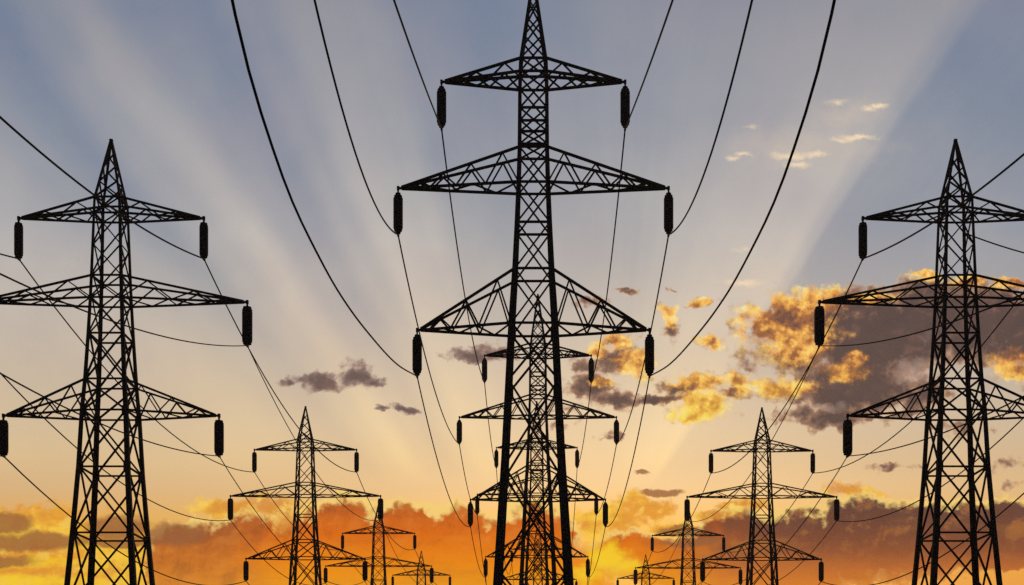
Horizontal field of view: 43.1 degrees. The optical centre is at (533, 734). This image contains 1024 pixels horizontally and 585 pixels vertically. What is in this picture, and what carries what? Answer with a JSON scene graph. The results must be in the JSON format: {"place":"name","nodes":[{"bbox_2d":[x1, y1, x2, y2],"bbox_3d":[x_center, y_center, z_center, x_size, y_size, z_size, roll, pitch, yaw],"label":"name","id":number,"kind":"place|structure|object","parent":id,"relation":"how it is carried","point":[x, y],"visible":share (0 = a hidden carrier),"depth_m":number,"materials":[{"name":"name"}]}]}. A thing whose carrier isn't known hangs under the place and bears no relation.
{"place":"outdoors","nodes":[
{"label":"outdoors","id":0,"kind":"place"},
{"bbox_2d":[0,0,1023,584],"label":"sky","id":1,"kind":"structure","parent":0,"point":[168,81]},
{"label":"ground","id":2,"kind":"structure","parent":0,"visible":0},
{"bbox_2d":[0,139,251,584],"bbox_3d":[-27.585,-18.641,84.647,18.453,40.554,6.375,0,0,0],"label":"lattice pylon","id":3,"kind":"object","parent":2,"relation":"on","point":[44,215],"visible":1,"depth_m":84.37,"materials":[{"name":"metal"}]},
{"bbox_2d":[0,455,248,584],"bbox_3d":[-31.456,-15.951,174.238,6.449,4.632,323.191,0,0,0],"label":"conductor cable","id":4,"kind":"object","parent":3,"relation":"hanging from","point":[89,530],"visible":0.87,"depth_m":97.34,"materials":[{"name":"black metal"}]},
{"bbox_2d":[2,376,326,584],"bbox_3d":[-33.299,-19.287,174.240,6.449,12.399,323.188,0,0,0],"label":"conductor cable","id":5,"kind":"object","parent":3,"relation":"hanging from","point":[136,492],"visible":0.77,"depth_m":118.74,"materials":[{"name":"black metal"}]},
{"bbox_2d":[0,372,366,584],"bbox_3d":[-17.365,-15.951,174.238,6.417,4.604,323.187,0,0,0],"label":"conductor cable","id":6,"kind":"object","parent":3,"relation":"hanging from","point":[156,444],"visible":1,"depth_m":67.75,"materials":[{"name":"black metal"}]},
{"bbox_2d":[0,253,368,581],"bbox_3d":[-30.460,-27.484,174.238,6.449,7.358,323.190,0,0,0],"label":"conductor cable","id":7,"kind":"object","parent":3,"relation":"hanging from","point":[140,405],"visible":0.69,"depth_m":110.38,"materials":[{"name":"black metal"}]},
{"bbox_2d":[0,273,432,584],"bbox_3d":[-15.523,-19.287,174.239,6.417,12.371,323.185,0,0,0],"label":"conductor cable","id":8,"kind":"object","parent":3,"relation":"hanging from","point":[5,276],"visible":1,"depth_m":66.60,"materials":[{"name":"black metal"}]},
{"bbox_2d":[0,116,436,584],"bbox_3d":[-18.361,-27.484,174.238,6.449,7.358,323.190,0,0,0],"label":"conductor cable","id":9,"kind":"object","parent":3,"relation":"hanging from","point":[53,163],"visible":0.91,"depth_m":74.92,"materials":[{"name":"black metal"}]},
{"bbox_2d":[228,406,382,584],"bbox_3d":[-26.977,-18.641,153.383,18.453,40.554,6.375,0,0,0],"label":"lattice pylon","id":10,"kind":"object","parent":2,"relation":"on","point":[314,523],"visible":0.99,"depth_m":153.11,"materials":[{"name":"metal"}]},
{"bbox_2d":[324,506,433,584],"bbox_3d":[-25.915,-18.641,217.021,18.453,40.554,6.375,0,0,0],"label":"lattice pylon","id":11,"kind":"object","parent":2,"relation":"on","point":[383,565],"visible":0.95,"depth_m":216.75,"materials":[{"name":"metal"}]},
{"bbox_2d":[391,551,450,584],"bbox_3d":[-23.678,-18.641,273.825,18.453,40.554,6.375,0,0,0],"label":"lattice pylon","id":12,"kind":"object","parent":2,"relation":"on","point":[424,574],"visible":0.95,"depth_m":273.58,"materials":[{"name":"metal"}]},
{"bbox_2d":[393,0,672,584],"bbox_3d":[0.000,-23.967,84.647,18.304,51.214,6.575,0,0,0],"label":"lattice pylon","id":13,"kind":"object","parent":2,"relation":"on","point":[510,323],"visible":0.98,"depth_m":84.16,"materials":[{"name":"metal"}]},
{"bbox_2d":[231,0,486,584],"bbox_3d":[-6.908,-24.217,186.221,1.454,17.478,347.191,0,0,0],"label":"conductor cable","id":14,"kind":"object","parent":13,"relation":"hanging from","point":[265,125],"visible":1,"depth_m":40.73,"materials":[{"name":"black metal"}]},
{"bbox_2d":[313,0,485,581],"bbox_3d":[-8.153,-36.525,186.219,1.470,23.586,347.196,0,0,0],"label":"conductor cable","id":15,"kind":"object","parent":13,"relation":"hanging from","point":[328,57],"visible":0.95,"depth_m":70.00,"materials":[{"name":"black metal"}]},
{"bbox_2d":[393,0,513,583],"bbox_3d":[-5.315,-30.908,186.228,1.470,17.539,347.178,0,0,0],"label":"conductor cable","id":16,"kind":"object","parent":13,"relation":"hanging from","point":[398,13],"visible":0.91,"depth_m":89.61,"materials":[{"name":"black metal"}]},
{"bbox_2d":[562,0,673,581],"bbox_3d":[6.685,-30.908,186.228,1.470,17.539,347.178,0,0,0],"label":"conductor cable","id":17,"kind":"object","parent":13,"relation":"hanging from","point":[664,23],"visible":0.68,"depth_m":91.27,"materials":[{"name":"black metal"}]},
{"bbox_2d":[588,0,752,584],"bbox_3d":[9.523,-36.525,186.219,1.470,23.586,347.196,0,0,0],"label":"conductor cable","id":18,"kind":"object","parent":13,"relation":"hanging from","point":[739,52],"visible":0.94,"depth_m":69.25,"materials":[{"name":"black metal"}]},
{"bbox_2d":[587,0,835,583],"bbox_3d":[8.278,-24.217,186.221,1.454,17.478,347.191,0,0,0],"label":"conductor cable","id":19,"kind":"object","parent":13,"relation":"hanging from","point":[801,124],"visible":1,"depth_m":40.90,"materials":[{"name":"black metal"}]},
{"bbox_2d":[475,401,597,584],"bbox_3d":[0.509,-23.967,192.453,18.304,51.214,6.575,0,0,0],"label":"lattice pylon","id":20,"kind":"object","parent":2,"relation":"on","point":[527,552],"visible":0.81,"depth_m":192.14,"materials":[{"name":"metal"}]},
{"bbox_2d":[457,294,618,584],"bbox_3d":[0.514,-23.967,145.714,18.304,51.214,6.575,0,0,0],"label":"lattice pylon","id":21,"kind":"object","parent":2,"relation":"on","point":[545,353],"visible":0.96,"depth_m":145.32,"materials":[{"name":"metal"}]},
{"bbox_2d":[504,522,577,584],"bbox_3d":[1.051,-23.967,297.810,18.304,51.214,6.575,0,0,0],"label":"lattice pylon","id":22,"kind":"object","parent":2,"relation":"on","point":[536,564],"visible":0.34,"depth_m":297.36,"materials":[{"name":"metal"}]},
{"bbox_2d":[616,554,674,584],"bbox_3d":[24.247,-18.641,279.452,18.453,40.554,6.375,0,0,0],"label":"lattice pylon","id":23,"kind":"object","parent":2,"relation":"on","point":[642,578],"visible":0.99,"depth_m":279.24,"materials":[{"name":"metal"}]},
{"bbox_2d":[634,514,741,584],"bbox_3d":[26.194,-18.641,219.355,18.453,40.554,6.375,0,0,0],"label":"lattice pylon","id":24,"kind":"object","parent":2,"relation":"on","point":[693,558],"visible":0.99,"depth_m":219.08,"materials":[{"name":"metal"}]},
{"bbox_2d":[684,407,839,584],"bbox_3d":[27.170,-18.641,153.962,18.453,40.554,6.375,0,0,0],"label":"lattice pylon","id":25,"kind":"object","parent":2,"relation":"on","point":[753,536],"visible":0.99,"depth_m":153.70,"materials":[{"name":"metal"}]},
{"bbox_2d":[814,139,1023,584],"bbox_3d":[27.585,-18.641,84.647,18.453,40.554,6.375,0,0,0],"label":"lattice pylon","id":26,"kind":"object","parent":2,"relation":"on","point":[819,337],"visible":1,"depth_m":84.35,"materials":[{"name":"metal"}]},
{"bbox_2d":[634,153,1023,584],"bbox_3d":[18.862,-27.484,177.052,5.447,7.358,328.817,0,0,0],"label":"conductor cable","id":27,"kind":"object","parent":26,"relation":"hanging from","point":[983,186],"visible":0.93,"depth_m":81.61,"materials":[{"name":"black metal"}]},
{"bbox_2d":[652,293,1023,583],"bbox_3d":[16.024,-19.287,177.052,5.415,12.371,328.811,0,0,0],"label":"conductor cable","id":28,"kind":"object","parent":26,"relation":"hanging from","point":[853,345],"visible":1,"depth_m":73.71,"materials":[{"name":"black metal"}]},
{"bbox_2d":[698,291,1023,584],"bbox_3d":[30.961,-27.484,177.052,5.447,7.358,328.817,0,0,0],"label":"conductor cable","id":29,"kind":"object","parent":26,"relation":"hanging from","point":[896,433],"visible":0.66,"depth_m":120.25,"materials":[{"name":"black metal"}]},
{"bbox_2d":[701,396,1023,584],"bbox_3d":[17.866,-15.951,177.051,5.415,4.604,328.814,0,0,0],"label":"conductor cable","id":30,"kind":"object","parent":26,"relation":"hanging from","point":[882,451],"visible":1,"depth_m":73.98,"materials":[{"name":"black metal"}]},
{"bbox_2d":[769,419,1022,584],"bbox_3d":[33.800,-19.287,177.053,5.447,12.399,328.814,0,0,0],"label":"conductor cable","id":31,"kind":"object","parent":26,"relation":"hanging from","point":[912,503],"visible":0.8,"depth_m":126.66,"materials":[{"name":"black metal"}]},
{"bbox_2d":[818,493,1023,584],"bbox_3d":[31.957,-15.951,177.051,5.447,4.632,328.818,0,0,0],"label":"conductor cable","id":32,"kind":"object","parent":26,"relation":"hanging from","point":[948,551],"visible":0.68,"depth_m":107.26,"materials":[{"name":"black metal"}]},
{"bbox_2d":[966,233,1023,252],"bbox_3d":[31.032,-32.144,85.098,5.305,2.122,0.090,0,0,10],"label":"lead cable","id":33,"kind":"object","parent":26,"relation":"hanging from","point":[997,244],"visible":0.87,"depth_m":85.16,"materials":[{"name":"black metal"}]}
]}

